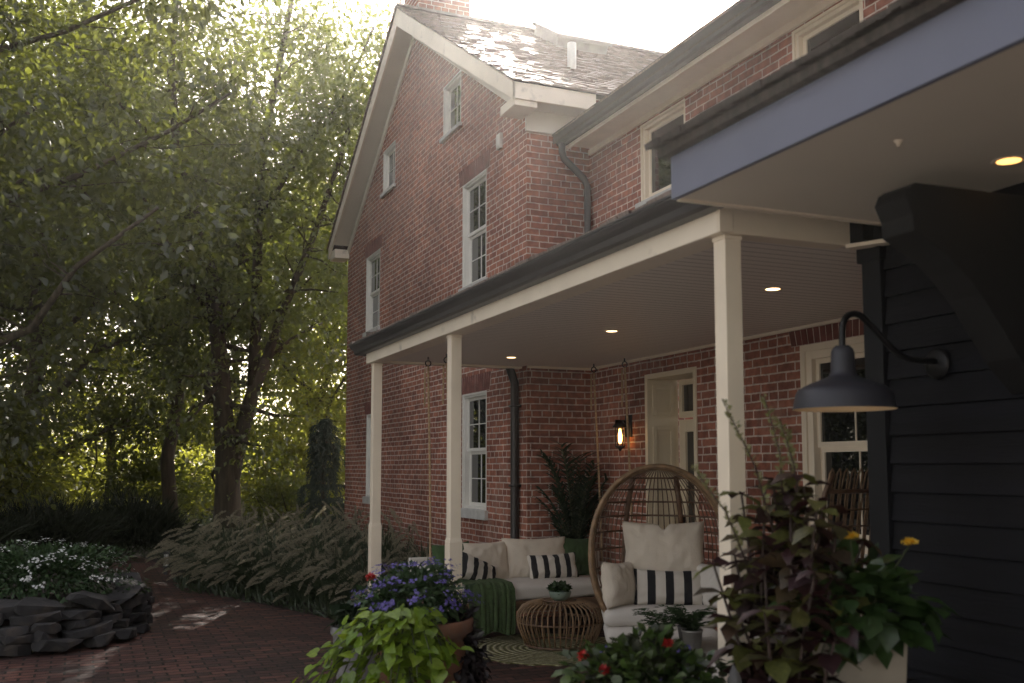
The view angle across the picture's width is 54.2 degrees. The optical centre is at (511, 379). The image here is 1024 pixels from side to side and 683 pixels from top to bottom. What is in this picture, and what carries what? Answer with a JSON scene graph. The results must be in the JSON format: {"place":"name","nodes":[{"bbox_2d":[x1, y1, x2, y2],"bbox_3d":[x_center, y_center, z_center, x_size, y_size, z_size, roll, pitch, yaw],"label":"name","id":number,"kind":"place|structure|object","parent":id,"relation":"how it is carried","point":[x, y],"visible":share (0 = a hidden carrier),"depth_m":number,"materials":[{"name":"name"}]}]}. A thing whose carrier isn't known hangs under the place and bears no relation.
{"place":"outdoors","nodes":[
{"label":"outdoors","id":0,"kind":"place"},
{"bbox_2d":[0,490,347,618],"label":"ground","id":1,"kind":"structure","parent":0,"point":[210,591],"depth_m":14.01,"materials":[{"name":"plant"}]},
{"bbox_2d":[0,500,57,570],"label":"arching shrub","id":2,"kind":"object","parent":1,"relation":"on","point":[13,532],"visible":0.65,"depth_m":13.49,"materials":[{"name":"green plant"}]},
{"bbox_2d":[0,405,100,515],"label":"shrub","id":3,"kind":"object","parent":1,"relation":"on","point":[15,482],"visible":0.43,"depth_m":20.95,"materials":[{"name":"green plant"}]},
{"bbox_2d":[0,0,128,384],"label":"broadleaf tree","id":4,"kind":"object","parent":1,"relation":"on","point":[2,366],"visible":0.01,"depth_m":27.59,"materials":[{"name":"green plant"}]},
{"bbox_2d":[0,480,136,573],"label":"arching shrub","id":5,"kind":"object","parent":1,"relation":"on","point":[78,526],"visible":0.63,"depth_m":14.65,"materials":[{"name":"green plant"}]},
{"bbox_2d":[0,58,206,482],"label":"broadleaf tree","id":6,"kind":"object","parent":1,"relation":"on","point":[109,324],"depth_m":33.85,"materials":[{"name":"green plant"}]},
{"bbox_2d":[0,49,207,326],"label":"broadleaf tree","id":7,"kind":"object","parent":1,"relation":"on","point":[74,151],"visible":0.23,"depth_m":17.42,"materials":[{"name":"green plant"}]},
{"bbox_2d":[0,173,270,511],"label":"broadleaf tree","id":8,"kind":"object","parent":1,"relation":"on","point":[115,451],"visible":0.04,"depth_m":30.98,"materials":[{"name":"green plant"}]},
{"bbox_2d":[82,480,205,559],"bbox_3d":[-6.587,2.406,17.257,2.443,1.467,2.219,3,-6,-27],"label":"arching shrub","id":9,"kind":"object","parent":1,"relation":"on","point":[152,523],"visible":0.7,"depth_m":17.00,"materials":[{"name":"green plant"}]},
{"bbox_2d":[78,446,214,525],"bbox_3d":[-9.023,2.712,24.841,2.810,2.157,2.907,-4,-6,38],"label":"shrub","id":10,"kind":"object","parent":1,"relation":"on","point":[149,469],"visible":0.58,"depth_m":24.54,"materials":[{"name":"green plant"}]},
{"bbox_2d":[0,0,309,514],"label":"broadleaf tree","id":11,"kind":"object","parent":1,"relation":"on","point":[116,420],"visible":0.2,"depth_m":22.84,"materials":[{"name":"green plant"}]},
{"bbox_2d":[0,327,344,516],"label":"distant wood","id":12,"kind":"object","parent":1,"relation":"on","point":[200,460],"visible":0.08,"depth_m":35.02,"materials":[{"name":"green plant"}]},
{"bbox_2d":[0,0,347,527],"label":"broadleaf tree","id":13,"kind":"object","parent":1,"relation":"on","point":[23,120],"visible":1,"depth_m":13.44,"materials":[{"name":"green plant"}]},
{"bbox_2d":[0,0,360,525],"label":"broadleaf tree","id":14,"kind":"object","parent":1,"relation":"on","point":[168,479],"visible":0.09,"depth_m":23.37,"materials":[{"name":"green plant"}]},
{"bbox_2d":[145,514,246,582],"bbox_3d":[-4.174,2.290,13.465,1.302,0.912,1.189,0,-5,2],"label":"fountain grass","id":15,"kind":"object","parent":1,"relation":"on","point":[174,544],"depth_m":13.40,"materials":[{"name":"plant"}]},
{"bbox_2d":[0,0,395,535],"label":"forked tree","id":16,"kind":"object","parent":1,"relation":"on","point":[231,443],"visible":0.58,"depth_m":19.80,"materials":[{"name":"green plant"}]},
{"bbox_2d":[163,523,259,588],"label":"fountain grass","id":17,"kind":"object","parent":1,"relation":"on","point":[214,543],"depth_m":12.76,"materials":[{"name":"plant"}]},
{"bbox_2d":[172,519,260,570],"bbox_3d":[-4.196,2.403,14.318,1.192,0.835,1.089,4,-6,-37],"label":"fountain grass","id":18,"kind":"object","parent":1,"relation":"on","point":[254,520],"depth_m":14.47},
{"bbox_2d":[181,500,258,542],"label":"fountain grass","id":19,"kind":"object","parent":1,"relation":"on","point":[235,512],"depth_m":15.31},
{"bbox_2d":[106,140,340,434],"bbox_3d":[-9.972,-2.040,35.476,9.121,13.823,9.312,-1,-5,14],"label":"broadleaf tree","id":20,"kind":"object","parent":1,"relation":"on","point":[239,396],"depth_m":34.95,"materials":[{"name":"green plant"}]},
{"bbox_2d":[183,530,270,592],"bbox_3d":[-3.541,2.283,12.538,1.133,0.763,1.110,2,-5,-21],"label":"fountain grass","id":21,"kind":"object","parent":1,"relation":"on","point":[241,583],"depth_m":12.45,"materials":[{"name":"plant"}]},
{"bbox_2d":[185,506,273,556],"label":"fountain grass","id":22,"kind":"object","parent":1,"relation":"on","point":[254,526],"depth_m":14.15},
{"bbox_2d":[137,182,347,511],"bbox_3d":[-5.733,-1.237,30.765,10.412,11.378,10.041,-2,-5,20],"label":"broadleaf tree","id":23,"kind":"object","parent":1,"relation":"on","point":[316,398],"visible":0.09,"depth_m":28.87,"materials":[{"name":"green plant"}]},
{"bbox_2d":[197,527,295,595],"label":"fountain grass","id":24,"kind":"object","parent":1,"relation":"on","point":[248,575],"depth_m":12.20,"materials":[{"name":"plant"}]},
{"bbox_2d":[222,506,280,534],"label":"fountain grass","id":25,"kind":"object","parent":1,"relation":"on","point":[251,516],"depth_m":15.92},
{"bbox_2d":[206,516,301,570],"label":"fountain grass","id":26,"kind":"object","parent":1,"relation":"on","point":[265,536],"depth_m":13.49,"materials":[{"name":"plant"}]},
{"bbox_2d":[172,566,347,619],"bbox_3d":[-2.898,2.753,13.676,3.326,0.394,8.358,2,-5,-23],"label":"ground cover","id":27,"kind":"object","parent":1,"relation":"on","point":[258,596],"visible":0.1,"depth_m":11.77,"materials":[{"name":"green plant"}]},
{"bbox_2d":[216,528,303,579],"bbox_3d":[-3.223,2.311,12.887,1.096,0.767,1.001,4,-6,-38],"label":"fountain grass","id":28,"kind":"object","parent":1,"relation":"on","point":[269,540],"depth_m":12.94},
{"bbox_2d":[229,522,306,587],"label":"fountain grass","id":29,"kind":"object","parent":1,"relation":"on","point":[287,530],"depth_m":12.85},
{"bbox_2d":[236,512,299,535],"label":"fountain grass","id":30,"kind":"object","parent":1,"relation":"on","point":[290,517],"depth_m":15.57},
{"bbox_2d":[241,466,336,532],"bbox_3d":[-4.845,2.655,21.248,2.636,1.684,1.614,2,-5,-23],"label":"shrub","id":31,"kind":"object","parent":1,"relation":"on","point":[273,500],"visible":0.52,"depth_m":21.09,"materials":[{"name":"green plant"}]},
{"bbox_2d":[237,533,342,601],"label":"fountain grass","id":32,"kind":"object","parent":1,"relation":"on","point":[292,588],"depth_m":11.61,"materials":[{"name":"plant"}]},
{"bbox_2d":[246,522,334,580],"bbox_3d":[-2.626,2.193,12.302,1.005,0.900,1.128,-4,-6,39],"label":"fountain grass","id":33,"kind":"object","parent":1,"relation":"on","point":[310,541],"depth_m":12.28,"materials":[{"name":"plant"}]},
{"bbox_2d":[240,405,344,531],"bbox_3d":[-5.304,2.290,24.326,3.398,3.347,2.676,2,-5,-23],"label":"shrub","id":34,"kind":"object","parent":1,"relation":"on","point":[300,452],"visible":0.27,"depth_m":23.95,"materials":[{"name":"green plant"}]},
{"bbox_2d":[243,159,346,489],"bbox_3d":[-4.880,-2.151,39.130,13.053,14.792,13.536,0,-5,4],"label":"broadleaf tree","id":35,"kind":"object","parent":1,"relation":"on","point":[314,383],"visible":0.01,"depth_m":37.18,"materials":[{"name":"green plant"}]},
{"bbox_2d":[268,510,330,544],"bbox_3d":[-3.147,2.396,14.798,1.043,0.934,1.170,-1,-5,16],"label":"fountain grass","id":36,"kind":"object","parent":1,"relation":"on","point":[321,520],"depth_m":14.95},
{"bbox_2d":[268,501,333,533],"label":"fountain grass","id":37,"kind":"object","parent":1,"relation":"on","point":[303,506],"depth_m":15.79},
{"bbox_2d":[259,506,345,555],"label":"fountain grass","id":38,"kind":"object","parent":1,"relation":"on","point":[295,525],"depth_m":13.57,"materials":[{"name":"plant"}]},
{"bbox_2d":[261,518,361,603],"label":"fountain grass","id":39,"kind":"object","parent":1,"relation":"on","point":[307,537],"depth_m":11.33,"materials":[{"name":"plant"}]},
{"bbox_2d":[276,515,354,581],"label":"fountain grass","id":40,"kind":"object","parent":1,"relation":"on","point":[311,530],"depth_m":12.90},
{"bbox_2d":[289,501,346,531],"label":"fountain grass","id":41,"kind":"object","parent":1,"relation":"on","point":[324,507],"depth_m":16.38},
{"bbox_2d":[294,417,344,529],"bbox_3d":[-3.497,1.964,18.576,1.097,2.565,1.029,-1,-5,9],"label":"weeping conifer","id":42,"kind":"object","parent":1,"relation":"on","point":[323,451],"visible":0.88,"depth_m":18.44,"materials":[{"name":"green plant"}]},
{"bbox_2d":[287,524,368,581],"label":"fountain grass","id":43,"kind":"object","parent":1,"relation":"on","point":[347,539],"depth_m":12.10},
{"bbox_2d":[325,390,345,494],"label":"shrub","id":44,"kind":"object","parent":1,"relation":"on","point":[342,422],"visible":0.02,"depth_m":26.90,"materials":[{"name":"green plant"}]},
{"bbox_2d":[313,504,362,539],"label":"fountain grass","id":45,"kind":"object","parent":1,"relation":"on","point":[355,511],"depth_m":15.20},
{"bbox_2d":[284,536,399,602],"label":"fountain grass","id":46,"kind":"object","parent":1,"relation":"on","point":[352,583],"depth_m":10.68,"materials":[{"name":"plant"}]},
{"bbox_2d":[318,523,384,567],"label":"fountain grass","id":47,"kind":"object","parent":1,"relation":"on","point":[339,536],"depth_m":12.90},
{"bbox_2d":[320,509,385,540],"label":"fountain grass","id":48,"kind":"object","parent":1,"relation":"on","point":[357,519],"depth_m":14.76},
{"bbox_2d":[295,512,411,586],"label":"fountain grass","id":49,"kind":"object","parent":1,"relation":"on","point":[350,558],"depth_m":11.59,"materials":[{"name":"plant"}]},
{"bbox_2d":[317,522,395,550],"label":"fountain grass","id":50,"kind":"object","parent":1,"relation":"on","point":[346,530],"depth_m":13.88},
{"bbox_2d":[213,0,510,407],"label":"broadleaf tree","id":51,"kind":"object","parent":1,"relation":"on","point":[307,235],"visible":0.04,"depth_m":26.67,"materials":[{"name":"green plant"}]},
{"bbox_2d":[324,508,402,558],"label":"fountain grass","id":52,"kind":"object","parent":1,"relation":"on","point":[365,527],"depth_m":13.22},
{"bbox_2d":[329,547,418,602],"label":"fountain grass","id":53,"kind":"object","parent":1,"relation":"on","point":[366,572],"depth_m":10.24,"materials":[{"name":"plant"}]},
{"bbox_2d":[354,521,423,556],"bbox_3d":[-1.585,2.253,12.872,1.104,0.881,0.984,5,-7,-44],"label":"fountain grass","id":54,"kind":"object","parent":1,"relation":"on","point":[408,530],"depth_m":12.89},
{"bbox_2d":[362,524,420,570],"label":"fountain grass","id":55,"kind":"object","parent":1,"relation":"on","point":[407,533],"depth_m":12.46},
{"bbox_2d":[354,536,431,585],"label":"fountain grass","id":56,"kind":"object","parent":1,"relation":"on","point":[406,558],"depth_m":11.29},
{"bbox_2d":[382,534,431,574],"bbox_3d":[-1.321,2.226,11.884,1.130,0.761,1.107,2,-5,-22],"label":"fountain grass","id":57,"kind":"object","parent":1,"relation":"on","point":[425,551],"depth_m":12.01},
{"bbox_2d":[326,0,895,630],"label":"brick house","id":58,"kind":"structure","parent":1,"relation":"on","point":[486,148],"depth_m":10.96,"materials":[{"name":"red brick"},{"name":"weathered cedar shingle"},{"name":"cream paint"}]},
{"bbox_2d":[362,414,370,503],"bbox_3d":[-2.223,1.276,16.218,0.155,1.462,0.960,2,-5,-23],"label":"window","id":59,"kind":"structure","parent":58,"relation":"in","point":[365,499],"depth_m":16.57,"materials":[{"name":"white paint"}]},
{"bbox_2d":[362,249,379,336],"bbox_3d":[-2.275,-1.408,16.579,0.155,1.392,0.970,2,-5,-23],"label":"window","id":60,"kind":"structure","parent":58,"relation":"in","point":[373,261],"depth_m":16.84,"materials":[{"name":"white paint"}]},
{"bbox_2d":[380,140,395,198],"bbox_3d":[-1.923,-3.349,15.913,0.155,0.762,0.780,2,-5,-23],"label":"window","id":61,"kind":"structure","parent":58,"relation":"in","point":[389,184],"depth_m":16.10,"materials":[{"name":"white paint"}]},
{"bbox_2d":[439,70,461,143],"bbox_3d":[-0.758,-3.591,13.164,0.155,0.762,0.790,2,-5,-23],"label":"window","id":62,"kind":"structure","parent":58,"relation":"in","point":[452,122],"depth_m":13.31,"materials":[{"name":"white paint"}]},
{"bbox_2d":[458,169,487,291],"bbox_3d":[-0.433,-1.771,12.232,0.155,1.432,0.920,2,-5,-23],"label":"window","id":63,"kind":"structure","parent":58,"relation":"in","point":[475,191],"depth_m":12.42,"materials":[{"name":"white paint"}]},
{"bbox_2d":[461,390,487,520],"bbox_3d":[-0.425,0.902,11.978,0.155,1.502,0.920,2,-5,-23],"label":"window","id":64,"kind":"structure","parent":58,"relation":"in","point":[474,405],"depth_m":12.13,"materials":[{"name":"white paint"}]},
{"bbox_2d":[612,415,631,450],"bbox_3d":[1.094,0.532,10.007,0.186,0.365,0.156,2,-5,-23],"label":"wall lantern","id":65,"kind":"object","parent":58,"relation":"attached to","point":[620,424],"depth_m":9.99,"materials":[{"name":"black metal"}]},
{"bbox_2d":[635,99,684,208],"bbox_3d":[1.480,-2.165,9.656,0.155,0.847,0.920,2,-5,-23],"label":"window","id":66,"kind":"structure","parent":58,"relation":"in","point":[655,173],"depth_m":9.86,"materials":[{"name":"beige paint"}]},
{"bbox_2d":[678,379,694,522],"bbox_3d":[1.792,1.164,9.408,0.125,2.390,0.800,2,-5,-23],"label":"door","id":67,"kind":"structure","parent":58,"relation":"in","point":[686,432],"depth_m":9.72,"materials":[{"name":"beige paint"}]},
{"bbox_2d":[792,0,862,61],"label":"window","id":68,"kind":"structure","parent":58,"relation":"in","point":[820,30],"depth_m":7.59,"materials":[{"name":"beige paint"}]},
{"bbox_2d":[800,335,869,567],"bbox_3d":[2.437,0.517,7.145,0.155,1.642,1.120,2,-5,-23],"label":"window","id":69,"kind":"structure","parent":58,"relation":"in","point":[835,440],"depth_m":7.41,"materials":[{"name":"beige paint"}]},
{"bbox_2d":[0,556,604,682],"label":"brick patio","id":70,"kind":"structure","parent":0,"point":[196,637],"depth_m":8.53,"materials":[{"name":"brick"}]},
{"bbox_2d":[0,571,154,655],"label":"stone planter","id":71,"kind":"object","parent":70,"relation":"on","point":[99,620],"visible":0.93,"depth_m":8.57,"materials":[{"name":"stone"}]},
{"bbox_2d":[0,536,152,608],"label":"flowering plant","id":72,"kind":"object","parent":71,"relation":"in","point":[44,560],"visible":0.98,"depth_m":9.10,"materials":[{"name":"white plant"}]},
{"bbox_2d":[330,624,375,682],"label":"stone pot","id":73,"kind":"object","parent":70,"relation":"on","point":[334,629],"visible":0.15,"depth_m":6.01,"materials":[{"name":"stone"}]},
{"bbox_2d":[325,572,375,628],"bbox_3d":[-0.921,1.366,6.187,0.430,0.380,0.397,-4,-6,38],"label":"geranium","id":74,"kind":"object","parent":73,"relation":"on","point":[341,611],"visible":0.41,"depth_m":6.11,"materials":[{"name":"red plant"}]},
{"bbox_2d":[377,616,473,682],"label":"terracotta urn","id":75,"kind":"object","parent":70,"relation":"on","point":[457,632],"visible":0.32,"depth_m":5.34,"materials":[{"name":"ceramic"}]},
{"bbox_2d":[292,603,473,682],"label":"sweet potato vine","id":76,"kind":"object","parent":75,"relation":"in","point":[417,647],"visible":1,"depth_m":5.11,"materials":[{"name":"green plant"}]},
{"bbox_2d":[350,557,484,623],"bbox_3d":[-0.528,1.175,5.502,0.693,0.391,0.659,-2,-5,19],"label":"flowering plant","id":77,"kind":"object","parent":75,"relation":"in","point":[432,588],"visible":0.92,"depth_m":5.42,"materials":[{"name":"purple plant"}]},
{"bbox_2d":[438,598,494,682],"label":"trailing plant","id":78,"kind":"object","parent":75,"relation":"in","point":[474,663],"visible":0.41,"depth_m":5.48,"materials":[{"name":"black plant"}]},
{"bbox_2d":[478,633,608,665],"bbox_3d":[0.333,2.306,8.602,1.526,0.010,1.526,2,-5,-23],"label":"round rug","id":79,"kind":"object","parent":70,"relation":"on","point":[509,649],"visible":0.37,"depth_m":8.46,"materials":[{"name":"wicker"}]},
{"bbox_2d":[516,597,602,650],"bbox_3d":[0.415,2.106,8.709,0.763,0.388,0.763,2,-5,-23],"label":"rattan table","id":80,"kind":"object","parent":79,"relation":"on","point":[594,633],"visible":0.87,"depth_m":8.54,"materials":[{"name":"wicker"}]},
{"bbox_2d":[547,580,572,600],"bbox_3d":[0.411,1.829,8.701,0.241,0.174,0.224,0,-5,2],"label":"succulent bowl","id":81,"kind":"object","parent":80,"relation":"on","point":[560,590],"visible":1,"depth_m":8.64,"materials":[{"name":"white ceramic"}]},
{"bbox_2d":[525,440,609,621],"bbox_3d":[0.644,1.545,10.347,1.039,1.836,0.951,2,-5,-23],"label":"potted palm","id":82,"kind":"object","parent":70,"relation":"on","point":[576,515],"visible":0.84,"depth_m":10.29,"materials":[{"name":"green plant"}]},
{"bbox_2d":[348,190,862,682],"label":"covered porch","id":83,"kind":"object","parent":70,"relation":"on","point":[662,274],"visible":0.84,"depth_m":6.29,"materials":[{"name":"beige paint"}]},
{"bbox_2d":[408,354,632,610],"bbox_3d":[0.098,0.953,9.630,2.070,2.370,0.831,2,-5,-23],"label":"hanging daybed","id":84,"kind":"object","parent":83,"relation":"hanging from","point":[527,589],"visible":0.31,"depth_m":9.52,"materials":[{"name":"fabric"}]},
{"bbox_2d":[431,541,468,576],"bbox_3d":[-0.559,1.738,9.483,0.410,0.389,0.160,0,-16,-33],"label":"green pillow","id":85,"kind":"object","parent":84,"relation":"on","point":[438,552],"visible":0.16,"depth_m":9.39,"materials":[{"name":"fabric"}]},
{"bbox_2d":[462,551,496,579],"bbox_3d":[-0.316,1.803,9.363,0.451,0.266,0.160,32,-44,-31],"label":"striped pillow","id":86,"kind":"object","parent":84,"relation":"on","point":[474,568],"visible":0.69,"depth_m":9.28,"materials":[{"name":"fabric"}]},
{"bbox_2d":[462,541,508,578],"bbox_3d":[-0.272,1.755,9.624,0.533,0.410,0.203,3,-20,-27],"label":"back cushion","id":87,"kind":"object","parent":84,"relation":"on","point":[494,554],"visible":0.59,"depth_m":9.59,"materials":[{"name":"beige fabric"}]},
{"bbox_2d":[462,578,515,636],"bbox_3d":[-0.247,2.060,9.094,0.455,0.471,0.456,2,-5,-23],"label":"throw blanket","id":88,"kind":"object","parent":84,"relation":"on","point":[496,612],"visible":0.91,"depth_m":8.93,"materials":[{"name":"green fabric"}]},
{"bbox_2d":[501,536,564,577],"bbox_3d":[0.230,1.760,9.850,0.676,0.430,0.210,2,-19,-20],"label":"back cushion","id":89,"kind":"object","parent":84,"relation":"on","point":[518,550],"visible":0.66,"depth_m":9.76,"materials":[{"name":"beige fabric"}]},
{"bbox_2d":[526,552,578,578],"bbox_3d":[0.398,1.815,9.729,0.513,0.256,0.154,0,-23,-19],"label":"striped pillow","id":90,"kind":"object","parent":84,"relation":"on","point":[553,566],"visible":0.97,"depth_m":9.67,"materials":[{"name":"fabric"}]},
{"bbox_2d":[556,536,596,574],"bbox_3d":[0.648,1.775,10.016,0.430,0.410,0.163,5,-21,-22],"label":"green pillow","id":91,"kind":"object","parent":84,"relation":"on","point":[579,547],"visible":0.47,"depth_m":9.96,"materials":[{"name":"fabric"}]},
{"bbox_2d":[588,464,718,643],"bbox_3d":[1.110,1.430,7.601,1.066,1.584,0.943,0,-5,3],"label":"egg chair","id":92,"kind":"object","parent":70,"relation":"on","point":[618,620],"visible":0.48,"depth_m":7.57,"materials":[{"name":"beige wicker"}]},
{"bbox_2d":[601,561,635,609],"bbox_3d":[0.801,1.532,7.487,0.182,0.348,0.369,-14,-16,37],"label":"side pillow","id":93,"kind":"object","parent":92,"relation":"on","point":[618,581],"visible":0.99,"depth_m":7.38,"materials":[{"name":"beige fabric"}]},
{"bbox_2d":[622,521,704,570],"bbox_3d":[1.172,1.321,7.707,0.636,0.472,0.214,0,-19,3],"label":"back pillow","id":94,"kind":"object","parent":92,"relation":"on","point":[672,547],"visible":0.84,"depth_m":7.63,"materials":[{"name":"beige fabric"}]},
{"bbox_2d":[634,569,703,604],"bbox_3d":[1.182,1.559,7.505,0.533,0.277,0.153,1,-21,3],"label":"striped pillow","id":95,"kind":"object","parent":92,"relation":"on","point":[668,587],"visible":0.98,"depth_m":7.45,"materials":[{"name":"fabric"}]},
{"bbox_2d":[696,564,719,607],"bbox_3d":[1.498,1.539,7.448,0.162,0.348,0.348,12,-14,-29],"label":"side pillow","id":96,"kind":"object","parent":92,"relation":"on","point":[708,578],"visible":0.41,"depth_m":7.39,"materials":[{"name":"white fabric"}]},
{"bbox_2d":[640,637,717,659],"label":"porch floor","id":97,"kind":"structure","parent":70,"relation":"on","point":[708,644],"depth_m":6.11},
{"bbox_2d":[632,608,686,631],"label":"potted fern","id":98,"kind":"object","parent":97,"relation":"on","point":[659,616],"visible":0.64,"depth_m":5.95,"materials":[{"name":"plant"}]},
{"bbox_2d":[658,604,716,640],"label":"potted fern","id":99,"kind":"object","parent":97,"relation":"on","point":[679,627],"visible":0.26,"depth_m":6.12,"materials":[{"name":"green plant"}]},
{"bbox_2d":[667,607,716,650],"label":"potted fern","id":100,"kind":"object","parent":97,"relation":"on","point":[691,630],"visible":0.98,"depth_m":5.88,"materials":[{"name":"plant"}]},
{"bbox_2d":[754,468,871,638],"bbox_3d":[1.887,1.327,6.245,0.552,1.552,0.722,3,-6,-29],"label":"rattan chair","id":101,"kind":"object","parent":70,"relation":"on","point":[827,490],"visible":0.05,"depth_m":6.02,"materials":[{"name":"brown wicker"}]},
{"bbox_2d":[805,636,907,682],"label":"square planter","id":102,"kind":"object","parent":70,"relation":"on","point":[873,668],"depth_m":3.44,"materials":[{"name":"ceramic"}]},
{"bbox_2d":[767,531,959,673],"bbox_3d":[1.213,0.770,3.539,0.671,0.476,0.612,2,-5,-23],"label":"lantana","id":103,"kind":"object","parent":102,"relation":"in","point":[881,629],"visible":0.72,"depth_m":3.41,"materials":[{"name":"green plant"}]},
{"bbox_3d":[0.987,1.525,3.532,0.500,0.680,0.500,2,-5,-23],"label":"plant pot","id":104,"kind":"object","parent":70,"relation":"on","visible":0},
{"bbox_2d":[691,394,881,682],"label":"coleus","id":105,"kind":"object","parent":104,"relation":"in","point":[777,648],"visible":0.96,"depth_m":3.54,"materials":[{"name":"red plant"}]},
{"bbox_2d":[727,665,920,682],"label":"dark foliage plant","id":106,"kind":"object","parent":104,"relation":"in","point":[734,676],"visible":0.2,"depth_m":3.44,"materials":[{"name":"green plant"}]},
{"bbox_3d":[0.534,1.578,4.011,0.560,0.660,0.560,2,-5,-23],"label":"planter","id":107,"kind":"object","parent":70,"relation":"on","visible":0},
{"bbox_2d":[550,622,733,682],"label":"geranium","id":108,"kind":"object","parent":107,"relation":"in","point":[658,655],"visible":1,"depth_m":3.97,"materials":[{"name":"green plant"}]},
{"bbox_2d":[0,0,738,465],"label":"sky","id":109,"kind":"structure","parent":0,"point":[655,25],"materials":[{"name":"white"}]},
{"bbox_2d":[644,0,1023,682],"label":"dark sided building","id":110,"kind":"structure","parent":0,"point":[892,134],"depth_m":3.92,"materials":[{"name":"grey"}]},
{"bbox_2d":[792,311,948,411],"bbox_3d":[1.508,-0.080,4.188,0.721,0.414,0.412,2,-5,-23],"label":"barn lamp","id":111,"kind":"object","parent":110,"relation":"attached to","point":[843,386],"visible":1,"depth_m":4.08,"materials":[{"name":"black metal"}]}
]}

